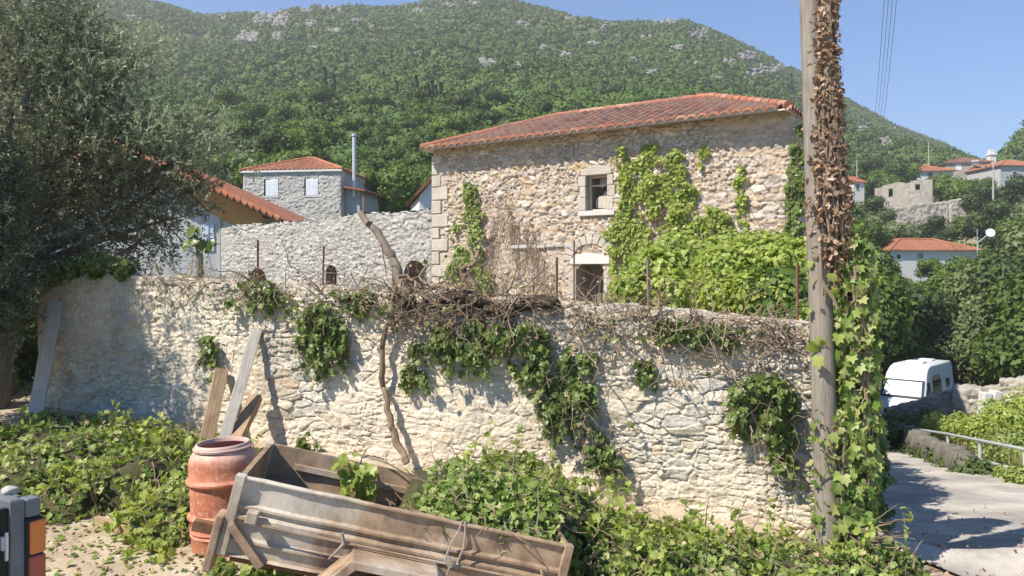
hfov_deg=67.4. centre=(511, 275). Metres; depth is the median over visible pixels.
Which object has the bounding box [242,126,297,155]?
hillside tree
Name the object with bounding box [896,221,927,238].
village tree
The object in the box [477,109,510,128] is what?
hillside tree
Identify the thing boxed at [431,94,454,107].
hillside tree
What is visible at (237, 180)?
hillside tree
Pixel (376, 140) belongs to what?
hillside tree
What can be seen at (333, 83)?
cypress
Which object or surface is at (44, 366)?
leaning board
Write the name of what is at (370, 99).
hillside tree
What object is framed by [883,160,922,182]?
village tree
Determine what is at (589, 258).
doorway
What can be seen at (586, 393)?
hanging ivy
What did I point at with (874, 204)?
village tree
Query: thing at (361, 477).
ivy sprig
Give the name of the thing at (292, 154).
hillside tree
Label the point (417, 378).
hanging ivy
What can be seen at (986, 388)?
parapet wall
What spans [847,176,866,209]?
village house
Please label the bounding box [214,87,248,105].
hillside tree
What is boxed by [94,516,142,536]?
ground plank
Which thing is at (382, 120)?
hillside tree
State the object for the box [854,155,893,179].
village tree
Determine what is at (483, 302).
dry vine tangle
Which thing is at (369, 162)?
hillside tree
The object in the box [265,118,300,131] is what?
hillside tree
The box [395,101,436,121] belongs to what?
hillside tree
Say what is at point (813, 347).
green creeper
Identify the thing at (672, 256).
garden bush
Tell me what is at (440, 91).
cypress
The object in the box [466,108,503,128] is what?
hillside tree
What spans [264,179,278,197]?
window
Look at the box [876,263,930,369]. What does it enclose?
broadleaf tree
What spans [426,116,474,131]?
hillside tree
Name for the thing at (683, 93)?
hillside tree
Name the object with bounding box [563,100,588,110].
hillside tree
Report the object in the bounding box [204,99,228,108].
hillside tree
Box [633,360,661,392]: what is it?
hanging ivy
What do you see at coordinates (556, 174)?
stone house
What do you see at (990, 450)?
verge shrub
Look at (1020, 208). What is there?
village tree
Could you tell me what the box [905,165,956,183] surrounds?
village house
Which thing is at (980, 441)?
pipe rail
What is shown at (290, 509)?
farm trailer
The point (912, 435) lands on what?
retaining wall
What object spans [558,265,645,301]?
fence wire
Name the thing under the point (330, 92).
hillside tree
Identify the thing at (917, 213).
terrace wall
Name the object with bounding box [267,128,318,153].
hillside tree
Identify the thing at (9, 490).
pale stone
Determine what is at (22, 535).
pickup
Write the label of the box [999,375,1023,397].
broken wall
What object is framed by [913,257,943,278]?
village tree
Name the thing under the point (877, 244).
hillside tree
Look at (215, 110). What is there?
hillside tree
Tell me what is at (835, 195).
dry creeper
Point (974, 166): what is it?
village house
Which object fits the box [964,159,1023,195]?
village house
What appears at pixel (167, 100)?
hillside tree
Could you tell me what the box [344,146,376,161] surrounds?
hillside tree
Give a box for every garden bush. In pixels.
[606,221,735,312]
[688,228,806,315]
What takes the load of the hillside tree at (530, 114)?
on the ground at (70, 540)
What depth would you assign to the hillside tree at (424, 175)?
53.79 m
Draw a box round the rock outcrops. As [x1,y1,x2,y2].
[126,0,898,145]
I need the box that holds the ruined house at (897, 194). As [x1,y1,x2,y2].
[875,179,932,206]
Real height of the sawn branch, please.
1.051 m
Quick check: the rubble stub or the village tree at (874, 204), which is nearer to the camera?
the rubble stub
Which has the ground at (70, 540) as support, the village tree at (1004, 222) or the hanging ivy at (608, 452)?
the village tree at (1004, 222)
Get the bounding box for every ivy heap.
[0,399,275,564]
[424,420,931,575]
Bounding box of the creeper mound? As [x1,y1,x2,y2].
[793,215,892,496]
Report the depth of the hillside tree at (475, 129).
77.69 m
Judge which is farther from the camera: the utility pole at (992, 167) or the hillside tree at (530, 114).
the utility pole at (992, 167)
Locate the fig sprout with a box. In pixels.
[181,225,215,277]
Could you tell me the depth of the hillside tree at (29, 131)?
80.59 m
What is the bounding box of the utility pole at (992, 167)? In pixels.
[985,163,1000,221]
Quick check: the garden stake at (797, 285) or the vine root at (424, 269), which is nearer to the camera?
the garden stake at (797, 285)
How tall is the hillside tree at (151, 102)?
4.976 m
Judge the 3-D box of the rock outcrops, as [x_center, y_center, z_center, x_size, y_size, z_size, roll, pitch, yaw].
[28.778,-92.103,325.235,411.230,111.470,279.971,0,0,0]
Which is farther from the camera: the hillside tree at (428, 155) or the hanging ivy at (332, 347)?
the hillside tree at (428, 155)
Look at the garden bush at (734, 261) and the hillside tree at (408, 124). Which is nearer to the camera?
the garden bush at (734, 261)
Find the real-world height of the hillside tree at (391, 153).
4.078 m
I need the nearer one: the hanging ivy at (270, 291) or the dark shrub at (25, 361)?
the hanging ivy at (270, 291)
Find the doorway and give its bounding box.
[563,234,618,303]
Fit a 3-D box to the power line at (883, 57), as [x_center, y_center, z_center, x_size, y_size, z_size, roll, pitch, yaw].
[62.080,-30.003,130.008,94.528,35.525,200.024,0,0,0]
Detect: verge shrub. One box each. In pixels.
[880,405,946,448]
[921,411,999,444]
[968,382,1023,436]
[970,424,1023,464]
[986,462,1023,484]
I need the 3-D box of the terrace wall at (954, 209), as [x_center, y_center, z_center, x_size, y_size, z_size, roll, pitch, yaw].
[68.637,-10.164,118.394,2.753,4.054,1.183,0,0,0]
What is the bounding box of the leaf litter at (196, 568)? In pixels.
[4,423,1023,575]
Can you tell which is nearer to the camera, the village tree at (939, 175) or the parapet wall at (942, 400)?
the parapet wall at (942, 400)
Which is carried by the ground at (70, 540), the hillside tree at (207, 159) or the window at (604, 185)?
the hillside tree at (207, 159)
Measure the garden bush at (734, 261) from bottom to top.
1.295 m
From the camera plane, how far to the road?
9.05 m
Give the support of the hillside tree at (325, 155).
on the ground at (70, 540)
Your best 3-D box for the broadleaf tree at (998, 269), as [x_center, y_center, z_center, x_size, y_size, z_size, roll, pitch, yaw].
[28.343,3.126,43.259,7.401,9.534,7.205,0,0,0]
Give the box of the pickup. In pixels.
[0,490,45,575]
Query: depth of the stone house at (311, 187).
44.58 m
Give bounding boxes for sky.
[154,0,1023,158]
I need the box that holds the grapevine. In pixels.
[378,286,409,464]
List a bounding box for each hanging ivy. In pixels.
[190,335,226,385]
[223,278,305,321]
[290,300,350,387]
[295,432,323,449]
[323,289,388,322]
[398,342,438,396]
[424,315,516,383]
[499,321,551,415]
[536,375,598,451]
[550,346,598,388]
[575,426,627,492]
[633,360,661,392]
[640,317,752,358]
[720,372,801,458]
[764,427,801,491]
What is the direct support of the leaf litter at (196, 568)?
on the ground at (70, 540)
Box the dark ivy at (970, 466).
[890,436,995,474]
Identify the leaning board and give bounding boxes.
[28,300,63,417]
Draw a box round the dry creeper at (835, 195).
[800,0,857,289]
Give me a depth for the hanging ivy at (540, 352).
7.76 m
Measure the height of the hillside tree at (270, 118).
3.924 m
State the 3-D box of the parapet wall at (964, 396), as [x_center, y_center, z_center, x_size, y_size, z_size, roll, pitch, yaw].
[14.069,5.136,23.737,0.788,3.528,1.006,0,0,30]
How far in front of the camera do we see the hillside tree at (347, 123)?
85.52 m
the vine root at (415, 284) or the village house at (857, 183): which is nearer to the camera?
the vine root at (415, 284)
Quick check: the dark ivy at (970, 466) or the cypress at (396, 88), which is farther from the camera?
the cypress at (396, 88)
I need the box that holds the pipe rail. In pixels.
[918,428,1023,467]
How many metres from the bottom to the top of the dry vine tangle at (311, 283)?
1.372 m
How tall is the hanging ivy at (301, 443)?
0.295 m
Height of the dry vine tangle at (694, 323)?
1.946 m
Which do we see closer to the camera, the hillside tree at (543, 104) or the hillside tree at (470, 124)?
the hillside tree at (470, 124)
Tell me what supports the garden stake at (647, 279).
attached to the rubble wall at (116, 342)
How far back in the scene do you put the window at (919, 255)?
82.45 m
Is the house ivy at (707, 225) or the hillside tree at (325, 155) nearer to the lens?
the house ivy at (707, 225)
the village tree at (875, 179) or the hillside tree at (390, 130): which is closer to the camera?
the hillside tree at (390, 130)
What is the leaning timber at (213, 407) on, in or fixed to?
on the ground at (70, 540)
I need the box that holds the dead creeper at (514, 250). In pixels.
[479,190,560,297]
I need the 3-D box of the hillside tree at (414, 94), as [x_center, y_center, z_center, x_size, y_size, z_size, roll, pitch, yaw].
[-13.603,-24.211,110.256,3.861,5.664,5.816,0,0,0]
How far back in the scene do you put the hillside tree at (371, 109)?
103.20 m
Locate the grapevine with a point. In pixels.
(399, 448)
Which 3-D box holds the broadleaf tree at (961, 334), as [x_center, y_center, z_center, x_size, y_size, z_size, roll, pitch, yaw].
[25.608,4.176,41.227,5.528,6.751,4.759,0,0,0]
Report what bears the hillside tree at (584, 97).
on the ground at (70, 540)
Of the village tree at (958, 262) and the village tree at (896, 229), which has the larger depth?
the village tree at (896, 229)
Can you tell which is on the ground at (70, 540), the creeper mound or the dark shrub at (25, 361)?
the dark shrub at (25, 361)
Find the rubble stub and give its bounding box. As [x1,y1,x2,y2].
[976,389,1011,417]
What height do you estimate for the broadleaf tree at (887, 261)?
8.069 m
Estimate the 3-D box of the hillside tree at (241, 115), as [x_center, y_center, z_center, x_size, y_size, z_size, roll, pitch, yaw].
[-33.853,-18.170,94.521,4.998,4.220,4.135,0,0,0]
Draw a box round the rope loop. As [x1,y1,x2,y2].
[443,520,465,575]
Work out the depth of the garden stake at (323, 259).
9.34 m
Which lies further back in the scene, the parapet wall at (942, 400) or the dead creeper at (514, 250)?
the parapet wall at (942, 400)
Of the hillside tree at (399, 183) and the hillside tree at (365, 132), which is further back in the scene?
the hillside tree at (365, 132)
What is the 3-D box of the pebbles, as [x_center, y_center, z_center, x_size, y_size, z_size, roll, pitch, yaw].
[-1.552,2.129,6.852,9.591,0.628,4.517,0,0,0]
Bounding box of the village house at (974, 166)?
[967,164,987,170]
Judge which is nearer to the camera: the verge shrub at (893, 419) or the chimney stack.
the verge shrub at (893, 419)
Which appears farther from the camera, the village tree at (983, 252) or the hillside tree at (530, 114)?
the hillside tree at (530, 114)
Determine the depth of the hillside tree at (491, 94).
119.74 m
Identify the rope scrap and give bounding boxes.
[328,533,345,558]
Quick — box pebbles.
[46,451,785,573]
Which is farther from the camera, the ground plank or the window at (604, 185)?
the window at (604, 185)
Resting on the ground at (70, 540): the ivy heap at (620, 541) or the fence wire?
the ivy heap at (620, 541)
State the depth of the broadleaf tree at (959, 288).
44.22 m
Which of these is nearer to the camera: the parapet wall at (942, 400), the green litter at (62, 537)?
the green litter at (62, 537)
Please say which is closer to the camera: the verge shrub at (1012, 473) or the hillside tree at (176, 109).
the verge shrub at (1012, 473)
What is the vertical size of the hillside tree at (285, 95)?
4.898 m
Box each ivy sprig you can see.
[204,555,303,575]
[331,451,409,502]
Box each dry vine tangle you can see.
[126,234,401,349]
[349,239,565,374]
[508,357,658,514]
[515,248,833,406]
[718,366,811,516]
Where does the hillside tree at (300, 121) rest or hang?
on the ground at (70, 540)
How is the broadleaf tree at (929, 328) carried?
on the ground at (70, 540)
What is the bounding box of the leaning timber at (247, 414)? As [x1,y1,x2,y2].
[230,394,261,436]
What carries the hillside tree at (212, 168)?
on the ground at (70, 540)
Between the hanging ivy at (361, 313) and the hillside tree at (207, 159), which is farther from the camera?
the hillside tree at (207, 159)
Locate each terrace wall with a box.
[884,201,948,228]
[948,197,967,222]
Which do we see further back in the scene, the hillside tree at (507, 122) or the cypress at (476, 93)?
the cypress at (476, 93)
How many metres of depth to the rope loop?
4.97 m
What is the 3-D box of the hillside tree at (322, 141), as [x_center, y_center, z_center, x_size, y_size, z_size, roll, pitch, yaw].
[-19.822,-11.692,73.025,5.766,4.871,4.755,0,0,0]
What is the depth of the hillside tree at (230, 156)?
59.03 m
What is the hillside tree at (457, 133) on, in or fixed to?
on the ground at (70, 540)
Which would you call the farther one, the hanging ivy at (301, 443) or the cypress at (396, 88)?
the cypress at (396, 88)
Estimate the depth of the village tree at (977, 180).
135.52 m
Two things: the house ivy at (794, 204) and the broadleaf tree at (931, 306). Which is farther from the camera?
the broadleaf tree at (931, 306)
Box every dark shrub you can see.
[11,274,39,395]
[35,250,136,288]
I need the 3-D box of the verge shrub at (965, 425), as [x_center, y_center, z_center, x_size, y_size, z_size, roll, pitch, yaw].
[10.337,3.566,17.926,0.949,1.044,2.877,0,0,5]
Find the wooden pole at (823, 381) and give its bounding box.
[799,0,841,545]
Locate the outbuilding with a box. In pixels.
[406,175,433,210]
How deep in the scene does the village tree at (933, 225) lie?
95.44 m
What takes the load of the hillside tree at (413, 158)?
on the ground at (70, 540)
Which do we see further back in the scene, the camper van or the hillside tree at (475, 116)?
the hillside tree at (475, 116)
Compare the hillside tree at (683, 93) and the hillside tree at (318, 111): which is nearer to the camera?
the hillside tree at (318, 111)
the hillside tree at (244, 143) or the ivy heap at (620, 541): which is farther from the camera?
the hillside tree at (244, 143)
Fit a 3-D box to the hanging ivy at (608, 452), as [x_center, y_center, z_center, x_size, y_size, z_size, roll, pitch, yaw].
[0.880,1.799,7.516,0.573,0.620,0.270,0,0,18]
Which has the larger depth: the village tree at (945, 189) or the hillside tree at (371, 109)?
the village tree at (945, 189)
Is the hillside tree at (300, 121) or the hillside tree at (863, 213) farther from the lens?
the hillside tree at (863, 213)
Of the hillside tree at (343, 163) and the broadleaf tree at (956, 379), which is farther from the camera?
the hillside tree at (343, 163)
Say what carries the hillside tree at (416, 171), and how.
on the ground at (70, 540)
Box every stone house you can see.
[239,133,386,218]
[419,92,805,303]
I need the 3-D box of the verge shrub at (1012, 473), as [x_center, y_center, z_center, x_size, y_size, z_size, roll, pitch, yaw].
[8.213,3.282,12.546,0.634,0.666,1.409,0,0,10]
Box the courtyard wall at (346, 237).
[221,208,433,293]
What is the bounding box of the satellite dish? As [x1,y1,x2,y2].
[977,229,994,255]
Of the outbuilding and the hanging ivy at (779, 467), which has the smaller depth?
the hanging ivy at (779, 467)
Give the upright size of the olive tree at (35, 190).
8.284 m
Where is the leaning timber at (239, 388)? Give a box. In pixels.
[219,329,261,437]
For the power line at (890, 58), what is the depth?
53.49 m
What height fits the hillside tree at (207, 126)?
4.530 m
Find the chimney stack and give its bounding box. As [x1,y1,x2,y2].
[985,149,997,163]
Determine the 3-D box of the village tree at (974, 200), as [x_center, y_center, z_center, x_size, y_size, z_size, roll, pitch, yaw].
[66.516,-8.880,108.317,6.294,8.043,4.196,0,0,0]
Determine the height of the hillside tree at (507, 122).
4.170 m
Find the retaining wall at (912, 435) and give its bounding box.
[895,424,979,468]
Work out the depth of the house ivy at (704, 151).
17.64 m
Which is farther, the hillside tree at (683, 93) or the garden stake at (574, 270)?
the hillside tree at (683, 93)
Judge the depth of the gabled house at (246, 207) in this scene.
31.00 m
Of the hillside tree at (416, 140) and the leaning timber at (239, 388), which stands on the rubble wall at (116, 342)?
the leaning timber at (239, 388)
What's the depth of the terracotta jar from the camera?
6.04 m
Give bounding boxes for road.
[880,449,1023,575]
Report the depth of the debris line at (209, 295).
9.59 m
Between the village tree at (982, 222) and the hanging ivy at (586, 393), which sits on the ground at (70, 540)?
the village tree at (982, 222)
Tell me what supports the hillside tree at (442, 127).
on the ground at (70, 540)
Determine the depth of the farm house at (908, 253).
82.84 m
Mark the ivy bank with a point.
(885, 446)
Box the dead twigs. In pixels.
[850,504,916,560]
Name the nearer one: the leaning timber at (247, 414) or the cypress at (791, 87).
the leaning timber at (247, 414)
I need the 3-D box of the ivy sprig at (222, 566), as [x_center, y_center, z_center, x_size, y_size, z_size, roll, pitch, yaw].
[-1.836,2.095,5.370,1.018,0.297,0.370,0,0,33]
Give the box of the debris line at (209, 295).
[138,255,280,307]
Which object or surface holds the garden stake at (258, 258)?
attached to the rubble wall at (116, 342)
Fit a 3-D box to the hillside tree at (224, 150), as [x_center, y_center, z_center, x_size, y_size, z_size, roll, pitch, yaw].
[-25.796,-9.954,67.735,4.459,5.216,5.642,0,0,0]
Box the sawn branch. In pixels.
[358,210,412,293]
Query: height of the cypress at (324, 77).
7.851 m
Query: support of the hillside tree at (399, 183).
on the ground at (70, 540)
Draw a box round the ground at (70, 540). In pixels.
[0,0,1022,575]
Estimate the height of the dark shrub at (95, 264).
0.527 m
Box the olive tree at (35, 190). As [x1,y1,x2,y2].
[0,0,261,408]
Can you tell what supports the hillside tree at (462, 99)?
on the ground at (70, 540)
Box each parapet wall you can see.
[886,388,951,417]
[952,383,981,416]
[982,383,999,391]
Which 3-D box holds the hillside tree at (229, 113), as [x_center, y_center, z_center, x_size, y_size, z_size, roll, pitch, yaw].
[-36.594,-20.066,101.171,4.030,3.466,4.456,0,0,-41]
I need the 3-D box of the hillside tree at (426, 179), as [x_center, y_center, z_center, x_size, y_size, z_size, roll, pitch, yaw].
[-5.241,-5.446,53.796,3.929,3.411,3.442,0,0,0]
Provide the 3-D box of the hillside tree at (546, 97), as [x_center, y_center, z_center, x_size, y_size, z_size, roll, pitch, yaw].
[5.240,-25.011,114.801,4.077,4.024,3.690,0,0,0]
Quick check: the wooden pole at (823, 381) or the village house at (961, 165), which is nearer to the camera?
the wooden pole at (823, 381)
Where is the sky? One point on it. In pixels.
(956, 73)
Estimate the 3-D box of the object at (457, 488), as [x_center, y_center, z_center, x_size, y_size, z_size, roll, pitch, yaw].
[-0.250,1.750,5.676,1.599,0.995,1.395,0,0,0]
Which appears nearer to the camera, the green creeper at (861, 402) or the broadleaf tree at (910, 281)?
the green creeper at (861, 402)
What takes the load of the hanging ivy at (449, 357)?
attached to the rubble wall at (116, 342)
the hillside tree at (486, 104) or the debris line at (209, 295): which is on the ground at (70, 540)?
the hillside tree at (486, 104)
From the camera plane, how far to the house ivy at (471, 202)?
21.13 m
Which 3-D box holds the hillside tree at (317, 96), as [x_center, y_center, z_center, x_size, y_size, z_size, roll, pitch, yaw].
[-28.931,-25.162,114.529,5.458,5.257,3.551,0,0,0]
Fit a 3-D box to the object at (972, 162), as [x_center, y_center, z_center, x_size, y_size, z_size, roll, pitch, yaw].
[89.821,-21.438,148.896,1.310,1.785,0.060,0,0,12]
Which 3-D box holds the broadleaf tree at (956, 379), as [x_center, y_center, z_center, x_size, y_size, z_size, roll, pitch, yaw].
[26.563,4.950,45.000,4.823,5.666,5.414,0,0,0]
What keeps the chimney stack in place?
on the village house at (1009, 168)
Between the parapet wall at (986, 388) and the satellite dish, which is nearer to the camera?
the parapet wall at (986, 388)
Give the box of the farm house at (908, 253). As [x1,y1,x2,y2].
[877,238,982,282]
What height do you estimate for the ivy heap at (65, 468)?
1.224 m
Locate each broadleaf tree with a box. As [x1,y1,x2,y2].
[873,246,901,276]
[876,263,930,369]
[879,276,935,384]
[880,284,969,371]
[902,277,917,288]
[905,270,961,303]
[940,256,1003,386]
[942,291,1005,385]
[952,246,1023,307]
[952,370,987,385]
[961,265,1023,383]
[972,219,1023,265]
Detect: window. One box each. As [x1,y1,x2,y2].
[203,223,213,250]
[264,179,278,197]
[304,178,318,196]
[578,164,615,215]
[917,253,923,258]
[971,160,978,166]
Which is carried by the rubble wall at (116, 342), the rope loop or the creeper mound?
the creeper mound
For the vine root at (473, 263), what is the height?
0.626 m
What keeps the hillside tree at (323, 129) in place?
on the ground at (70, 540)
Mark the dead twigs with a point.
(864, 531)
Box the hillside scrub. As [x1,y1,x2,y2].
[0,0,1023,249]
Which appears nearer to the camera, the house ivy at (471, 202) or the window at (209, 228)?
the house ivy at (471, 202)
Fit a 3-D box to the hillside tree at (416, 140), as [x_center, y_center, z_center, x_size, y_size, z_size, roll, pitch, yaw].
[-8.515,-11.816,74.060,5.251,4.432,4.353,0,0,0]
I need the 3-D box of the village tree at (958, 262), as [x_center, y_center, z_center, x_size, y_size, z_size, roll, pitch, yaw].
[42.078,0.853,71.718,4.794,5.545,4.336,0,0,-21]
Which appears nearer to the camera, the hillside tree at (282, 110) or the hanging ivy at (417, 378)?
the hanging ivy at (417, 378)
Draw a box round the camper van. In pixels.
[877,358,953,418]
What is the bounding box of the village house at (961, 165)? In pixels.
[935,158,993,180]
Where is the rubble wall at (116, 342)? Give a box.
[37,272,835,540]
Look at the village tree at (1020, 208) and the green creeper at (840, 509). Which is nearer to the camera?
the green creeper at (840, 509)
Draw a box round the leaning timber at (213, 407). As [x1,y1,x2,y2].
[200,368,227,439]
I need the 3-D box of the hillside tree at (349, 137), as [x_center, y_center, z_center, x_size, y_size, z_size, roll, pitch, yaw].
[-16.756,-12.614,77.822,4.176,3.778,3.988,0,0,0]
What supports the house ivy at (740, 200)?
attached to the stone house at (556, 174)
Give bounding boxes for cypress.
[321,67,327,85]
[330,74,336,91]
[393,80,398,95]
[413,74,418,87]
[425,83,430,100]
[430,79,433,97]
[432,84,437,99]
[438,82,442,95]
[474,87,478,98]
[788,72,794,93]
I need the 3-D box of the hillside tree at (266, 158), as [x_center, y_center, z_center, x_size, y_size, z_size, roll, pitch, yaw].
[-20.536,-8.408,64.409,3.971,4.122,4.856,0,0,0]
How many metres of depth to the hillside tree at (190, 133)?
80.37 m
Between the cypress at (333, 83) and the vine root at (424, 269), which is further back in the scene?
the cypress at (333, 83)
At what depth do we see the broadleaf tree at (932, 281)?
45.97 m
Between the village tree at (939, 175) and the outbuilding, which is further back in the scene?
the village tree at (939, 175)
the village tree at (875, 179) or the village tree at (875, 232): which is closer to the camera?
the village tree at (875, 232)
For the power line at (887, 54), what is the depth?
54.95 m
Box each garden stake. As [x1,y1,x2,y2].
[257,240,258,280]
[322,246,324,284]
[555,257,557,296]
[573,241,574,300]
[646,258,650,306]
[796,262,798,319]
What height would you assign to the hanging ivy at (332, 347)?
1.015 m
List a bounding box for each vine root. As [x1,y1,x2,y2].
[397,274,459,308]
[419,265,448,290]
[459,247,480,291]
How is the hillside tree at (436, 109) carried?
on the ground at (70, 540)
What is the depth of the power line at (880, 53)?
54.46 m
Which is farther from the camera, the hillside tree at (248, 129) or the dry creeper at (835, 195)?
the hillside tree at (248, 129)
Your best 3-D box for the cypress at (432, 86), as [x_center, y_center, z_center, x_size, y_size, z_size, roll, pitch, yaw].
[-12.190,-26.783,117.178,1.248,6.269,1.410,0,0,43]
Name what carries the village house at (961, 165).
on the ground at (70, 540)
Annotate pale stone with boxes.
[1,485,19,495]
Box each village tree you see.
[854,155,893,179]
[854,195,897,223]
[859,219,893,246]
[862,170,907,195]
[862,211,906,239]
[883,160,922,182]
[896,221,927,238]
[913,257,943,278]
[917,214,957,240]
[925,172,951,201]
[932,174,976,223]
[932,255,974,275]
[947,214,973,244]
[958,183,1009,215]
[962,198,1019,247]
[968,178,982,187]
[969,245,1008,263]
[980,176,997,185]
[994,173,1023,214]
[995,215,1023,243]
[1000,200,1023,221]
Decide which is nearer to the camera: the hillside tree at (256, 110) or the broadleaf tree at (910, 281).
the broadleaf tree at (910, 281)
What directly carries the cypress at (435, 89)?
on the ground at (70, 540)
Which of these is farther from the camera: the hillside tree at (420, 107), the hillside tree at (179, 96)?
the hillside tree at (179, 96)
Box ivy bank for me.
[855,434,897,534]
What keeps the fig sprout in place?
on the rubble wall at (116, 342)
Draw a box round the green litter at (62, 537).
[46,510,275,575]
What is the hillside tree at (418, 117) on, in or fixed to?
on the ground at (70, 540)
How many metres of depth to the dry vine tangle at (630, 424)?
7.51 m
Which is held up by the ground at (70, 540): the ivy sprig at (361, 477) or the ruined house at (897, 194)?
the ruined house at (897, 194)
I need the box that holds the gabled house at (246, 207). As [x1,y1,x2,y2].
[24,141,305,278]
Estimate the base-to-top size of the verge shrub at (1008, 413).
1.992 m
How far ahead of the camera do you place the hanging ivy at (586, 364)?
7.64 m
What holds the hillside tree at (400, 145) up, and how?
on the ground at (70, 540)
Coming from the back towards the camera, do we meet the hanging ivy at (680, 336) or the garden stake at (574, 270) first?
the garden stake at (574, 270)
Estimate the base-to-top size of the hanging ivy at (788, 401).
0.779 m
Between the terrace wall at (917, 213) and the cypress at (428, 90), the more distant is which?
the cypress at (428, 90)
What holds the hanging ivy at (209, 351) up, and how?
attached to the rubble wall at (116, 342)
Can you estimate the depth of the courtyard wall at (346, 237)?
24.09 m
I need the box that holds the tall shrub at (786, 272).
[735,231,807,318]
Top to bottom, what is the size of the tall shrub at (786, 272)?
2.588 m
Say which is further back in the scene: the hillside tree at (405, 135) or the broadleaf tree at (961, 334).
the hillside tree at (405, 135)
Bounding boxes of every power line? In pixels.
[874,7,883,114]
[878,0,888,111]
[880,0,892,113]
[883,0,896,115]
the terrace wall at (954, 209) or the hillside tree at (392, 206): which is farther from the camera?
the terrace wall at (954, 209)
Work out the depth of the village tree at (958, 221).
97.38 m
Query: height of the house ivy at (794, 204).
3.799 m
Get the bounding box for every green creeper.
[803,244,850,369]
[806,408,866,558]
[827,231,888,559]
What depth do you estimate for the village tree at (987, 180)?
139.13 m
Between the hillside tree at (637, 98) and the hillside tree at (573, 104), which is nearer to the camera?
the hillside tree at (573, 104)
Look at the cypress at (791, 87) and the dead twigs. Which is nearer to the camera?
the dead twigs
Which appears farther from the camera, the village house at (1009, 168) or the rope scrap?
the village house at (1009, 168)
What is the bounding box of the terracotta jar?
[185,436,256,557]
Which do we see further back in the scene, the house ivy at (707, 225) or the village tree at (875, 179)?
the village tree at (875, 179)
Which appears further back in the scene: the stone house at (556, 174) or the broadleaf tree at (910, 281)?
the broadleaf tree at (910, 281)
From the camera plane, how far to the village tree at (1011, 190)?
107.69 m
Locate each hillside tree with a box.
[25,114,55,133]
[130,97,159,116]
[157,99,175,106]
[165,121,210,145]
[168,105,192,120]
[170,93,191,101]
[176,152,229,181]
[180,102,221,117]
[189,132,243,154]
[194,117,220,130]
[198,162,226,181]
[203,151,260,183]
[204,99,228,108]
[212,118,259,149]
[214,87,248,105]
[215,110,254,124]
[220,109,251,120]
[229,159,263,188]
[234,100,268,122]
[240,134,266,153]
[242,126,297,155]
[250,149,278,164]
[263,114,282,130]
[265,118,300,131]
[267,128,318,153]
[267,145,322,163]
[269,102,301,121]
[271,89,301,103]
[287,119,319,126]
[289,126,331,151]
[293,119,339,145]
[300,88,335,109]
[305,107,334,121]
[307,83,340,103]
[312,148,341,165]
[328,155,364,169]
[331,116,364,137]
[337,131,364,146]
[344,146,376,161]
[344,163,424,211]
[351,115,394,130]
[351,157,381,175]
[353,105,379,113]
[355,92,392,107]
[356,123,390,145]
[366,135,389,149]
[367,143,403,168]
[372,126,397,136]
[372,189,401,212]
[386,147,426,170]
[394,141,406,149]
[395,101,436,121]
[396,118,418,132]
[402,127,431,136]
[402,129,439,151]
[404,86,429,106]
[406,111,438,128]
[407,163,432,175]
[408,138,440,169]
[418,165,431,181]
[420,174,431,192]
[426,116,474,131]
[429,114,469,138]
[430,105,446,113]
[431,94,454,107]
[442,91,484,116]
[442,127,479,138]
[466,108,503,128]
[469,97,498,110]
[474,126,490,130]
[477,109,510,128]
[483,87,510,104]
[498,118,514,124]
[517,108,546,121]
[523,98,552,114]
[535,94,557,101]
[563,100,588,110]
[571,92,596,104]
[616,94,645,104]
[675,89,696,96]
[857,210,875,219]
[873,240,882,247]
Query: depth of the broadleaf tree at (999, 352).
37.38 m
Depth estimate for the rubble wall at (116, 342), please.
8.42 m
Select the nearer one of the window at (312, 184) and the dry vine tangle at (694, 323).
the dry vine tangle at (694, 323)
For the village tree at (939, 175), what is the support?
on the ground at (70, 540)
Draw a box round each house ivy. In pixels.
[443,182,492,293]
[601,143,741,299]
[693,145,712,170]
[728,165,759,230]
[781,122,805,238]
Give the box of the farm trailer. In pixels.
[191,441,573,575]

